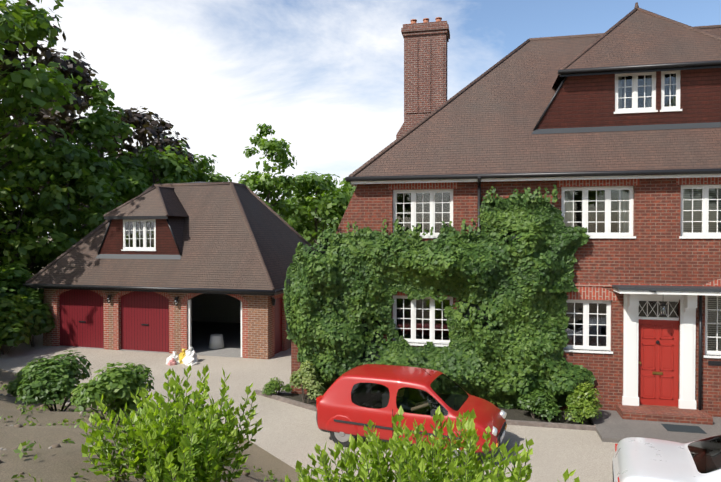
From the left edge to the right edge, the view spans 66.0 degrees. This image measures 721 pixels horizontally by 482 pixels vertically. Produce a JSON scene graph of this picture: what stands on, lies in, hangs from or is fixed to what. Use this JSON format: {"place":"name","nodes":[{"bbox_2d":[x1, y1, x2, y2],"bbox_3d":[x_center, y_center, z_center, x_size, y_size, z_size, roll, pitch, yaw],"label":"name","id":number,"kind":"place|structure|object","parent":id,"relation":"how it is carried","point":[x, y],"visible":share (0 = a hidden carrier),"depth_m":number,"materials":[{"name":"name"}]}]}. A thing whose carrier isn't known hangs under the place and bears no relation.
{"place":"outdoors","nodes":[
{"label":"outdoors","id":0,"kind":"place"},
{"bbox_2d":[0,237,315,481],"bbox_3d":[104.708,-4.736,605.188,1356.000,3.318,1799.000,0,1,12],"label":"ground","id":1,"kind":"structure","parent":0,"point":[64,462],"depth_m":8.75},
{"bbox_2d":[0,257,10,273],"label":"tree","id":2,"kind":"object","parent":1,"relation":"on","point":[1,259],"visible":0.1,"depth_m":24.06,"materials":[{"name":"green plant"}]},
{"bbox_2d":[0,294,32,354],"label":"bush","id":3,"kind":"object","parent":1,"relation":"on","point":[13,327],"visible":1,"depth_m":19.54,"materials":[{"name":"green plant"}]},
{"bbox_2d":[0,265,35,303],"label":"tree","id":4,"kind":"object","parent":1,"relation":"on","point":[3,293],"visible":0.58,"depth_m":21.06,"materials":[{"name":"green plant"}]},
{"bbox_2d":[5,363,33,396],"bbox_3d":[-8.032,3.458,13.480,0.965,0.889,1.143,0,1,-10],"label":"shrub","id":5,"kind":"object","parent":1,"relation":"on","point":[13,385],"visible":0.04,"depth_m":13.11,"materials":[{"name":"green plant"}]},
{"bbox_2d":[0,262,39,335],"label":"tree","id":6,"kind":"object","parent":1,"relation":"on","point":[8,281],"visible":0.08,"depth_m":21.61,"materials":[{"name":"green plant"}]},
{"bbox_2d":[0,203,51,298],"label":"tree","id":7,"kind":"object","parent":1,"relation":"on","point":[2,255],"visible":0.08,"depth_m":25.89,"materials":[{"name":"green plant"}]},
{"bbox_2d":[0,0,52,198],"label":"tree","id":8,"kind":"object","parent":1,"relation":"on","point":[7,101],"visible":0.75,"depth_m":22.78,"materials":[{"name":"green plant"}]},
{"bbox_2d":[19,287,54,346],"bbox_3d":[-12.492,2.911,21.012,1.592,2.394,1.786,0,1,12],"label":"bush","id":9,"kind":"object","parent":1,"relation":"on","point":[42,319],"visible":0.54,"depth_m":20.95,"materials":[{"name":"green plant"}]},
{"bbox_2d":[0,0,83,191],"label":"tree","id":10,"kind":"object","parent":1,"relation":"on","point":[50,85],"visible":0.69,"depth_m":24.16,"materials":[{"name":"green plant"}]},
{"bbox_2d":[0,0,100,273],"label":"tree","id":11,"kind":"object","parent":1,"relation":"on","point":[50,55],"visible":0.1,"depth_m":29.44,"materials":[{"name":"green plant"}]},
{"bbox_2d":[14,350,92,411],"bbox_3d":[-6.683,3.186,12.273,1.416,1.373,1.661,0,1,12],"label":"shrub","id":12,"kind":"object","parent":1,"relation":"on","point":[49,381],"visible":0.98,"depth_m":11.88,"materials":[{"name":"green plant"}]},
{"bbox_2d":[0,71,114,209],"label":"tree","id":13,"kind":"object","parent":1,"relation":"on","point":[85,100],"visible":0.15,"depth_m":42.97,"materials":[{"name":"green plant"}]},
{"bbox_2d":[0,120,115,275],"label":"tree","id":14,"kind":"object","parent":1,"relation":"on","point":[13,239],"visible":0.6,"depth_m":23.86,"materials":[{"name":"green plant"}]},
{"bbox_2d":[0,138,125,264],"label":"tree","id":15,"kind":"object","parent":1,"relation":"on","point":[45,206],"visible":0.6,"depth_m":24.70,"materials":[{"name":"green plant"}]},
{"bbox_2d":[60,80,150,235],"bbox_3d":[-13.687,-2.178,29.684,5.137,12.877,5.405,0,1,12],"label":"tree","id":16,"kind":"object","parent":1,"relation":"on","point":[99,126],"visible":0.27,"depth_m":29.02,"materials":[{"name":"green plant"}]},
{"bbox_2d":[70,362,155,423],"bbox_3d":[-4.996,3.078,11.160,1.413,1.307,1.950,0,1,12],"label":"shrub","id":17,"kind":"object","parent":1,"relation":"on","point":[115,386],"visible":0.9,"depth_m":10.84,"materials":[{"name":"green plant"}]},
{"bbox_2d":[0,382,257,481],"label":"plants","id":18,"kind":"object","parent":1,"relation":"on","point":[55,445],"visible":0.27,"depth_m":8.96,"materials":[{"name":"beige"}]},
{"bbox_2d":[79,106,193,235],"bbox_3d":[-15.130,-2.470,36.757,8.229,13.284,8.204,1,1,43],"label":"tree","id":19,"kind":"object","parent":1,"relation":"on","point":[146,123],"visible":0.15,"depth_m":35.93,"materials":[{"name":"black plant"}]},
{"bbox_2d":[0,384,282,481],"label":"bank weeds","id":20,"kind":"object","parent":1,"relation":"on","point":[21,445],"visible":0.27,"depth_m":9.39,"materials":[{"name":"green plant"}]},
{"bbox_2d":[112,145,197,207],"bbox_3d":[-12.254,-0.762,32.450,6.268,9.970,5.388,0,1,12],"label":"tree","id":21,"kind":"object","parent":1,"relation":"on","point":[173,170],"visible":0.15,"depth_m":32.13,"materials":[{"name":"green plant"}]},
{"bbox_2d":[79,364,262,481],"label":"bush","id":22,"kind":"object","parent":1,"relation":"on","point":[171,445],"visible":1,"depth_m":6.44,"materials":[{"name":"green plant"}]},
{"bbox_2d":[145,135,217,181],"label":"tree","id":23,"kind":"object","parent":1,"relation":"on","point":[203,166],"visible":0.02,"depth_m":40.94,"materials":[{"name":"green plant"}]},
{"bbox_2d":[192,172,231,181],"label":"tree","id":24,"kind":"object","parent":1,"relation":"on","point":[217,177],"depth_m":46.43,"materials":[{"name":"green plant"}]},
{"bbox_2d":[235,123,300,229],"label":"tree","id":25,"kind":"object","parent":1,"relation":"on","point":[267,185],"visible":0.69,"depth_m":40.10,"materials":[{"name":"green plant"}]},
{"bbox_2d":[272,197,322,242],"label":"tree","id":26,"kind":"object","parent":1,"relation":"on","point":[319,228],"visible":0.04,"depth_m":59.93,"materials":[{"name":"green plant"}]},
{"bbox_2d":[276,171,351,249],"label":"tree","id":27,"kind":"object","parent":1,"relation":"on","point":[308,204],"visible":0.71,"depth_m":48.13,"materials":[{"name":"green plant"}]},
{"bbox_2d":[312,178,354,241],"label":"tree","id":28,"kind":"object","parent":1,"relation":"on","point":[346,185],"visible":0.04,"depth_m":56.23,"materials":[{"name":"green plant"}]},
{"bbox_2d":[339,186,355,223],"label":"tree","id":29,"kind":"object","parent":1,"relation":"on","point":[351,192],"depth_m":48.11,"materials":[{"name":"green plant"}]},
{"bbox_2d":[277,406,579,481],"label":"bush","id":30,"kind":"object","parent":1,"relation":"on","point":[406,462],"visible":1,"depth_m":6.31,"materials":[{"name":"green plant"}]},
{"bbox_2d":[291,2,720,442],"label":"house","id":31,"kind":"structure","parent":1,"relation":"on","point":[613,133],"depth_m":13.72,"materials":[{"name":"brick"}]},
{"bbox_2d":[396,17,449,138],"bbox_3d":[2.275,-3.977,20.101,1.850,8.060,1.090,0,1,12],"label":"house chimney","id":32,"kind":"object","parent":31,"relation":"attached to","point":[425,67],"visible":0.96,"depth_m":19.61,"materials":[{"name":"red brick"}]},
{"bbox_2d":[22,182,313,358],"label":"garage building","id":33,"kind":"structure","parent":0,"point":[200,267],"depth_m":20.73,"materials":[{"name":"brick"}]},
{"bbox_2d":[0,333,617,481],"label":"driveway","id":34,"kind":"structure","parent":0,"point":[289,434],"depth_m":12.79,"materials":[{"name":"beige concrete"}]},
{"bbox_2d":[166,347,197,365],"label":"plastic bags","id":35,"kind":"object","parent":34,"relation":"on","point":[187,357],"visible":1,"depth_m":18.44,"materials":[{"name":"white plastic"}]},
{"bbox_2d":[316,358,506,465],"bbox_3d":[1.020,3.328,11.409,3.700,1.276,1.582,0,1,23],"label":"red hatchback car","id":36,"kind":"object","parent":34,"relation":"on","point":[450,396],"visible":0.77,"depth_m":11.04,"materials":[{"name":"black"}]},
{"bbox_2d":[255,389,595,430],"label":"planting beds","id":37,"kind":"object","parent":34,"relation":"on","point":[519,416],"visible":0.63,"depth_m":12.99,"materials":[{"name":"grey concrete"}]},
{"bbox_2d":[261,377,292,394],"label":"shrub","id":38,"kind":"object","parent":37,"relation":"on","point":[272,386],"visible":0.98,"depth_m":14.62,"materials":[{"name":"green plant"}]},
{"bbox_2d":[289,360,324,403],"bbox_3d":[-1.359,3.594,14.096,1.042,1.146,0.704,0,1,12],"label":"pale shrub","id":39,"kind":"object","parent":37,"relation":"on","point":[306,376],"visible":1,"depth_m":13.96,"materials":[{"name":"green plant"}]},
{"bbox_2d":[283,184,595,408],"bbox_3d":[1.694,1.407,13.855,7.902,5.450,1.655,0,1,12],"label":"ivy on house","id":40,"kind":"object","parent":37,"relation":"on","point":[506,281],"visible":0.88,"depth_m":13.65,"materials":[{"name":"green plant"}]},
{"bbox_2d":[517,388,561,421],"bbox_3d":[4.238,3.808,12.927,0.821,0.757,0.994,-1,1,-39],"label":"dark shrub","id":41,"kind":"object","parent":37,"relation":"on","point":[537,402],"visible":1,"depth_m":12.71,"materials":[{"name":"green plant"}]},
{"bbox_2d":[564,381,602,423],"bbox_3d":[5.029,3.691,12.590,0.796,0.996,0.783,0,1,35],"label":"bush","id":42,"kind":"object","parent":37,"relation":"on","point":[584,401],"visible":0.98,"depth_m":12.45,"materials":[{"name":"green plant"}]},
{"bbox_2d":[612,435,720,481],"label":"silver saloon car","id":43,"kind":"object","parent":34,"relation":"on","point":[637,459],"visible":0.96,"depth_m":7.93,"materials":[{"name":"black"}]},
{"bbox_2d":[0,0,720,236],"label":"sky","id":44,"kind":"structure","parent":0,"point":[327,76],"materials":[{"name":"white"}]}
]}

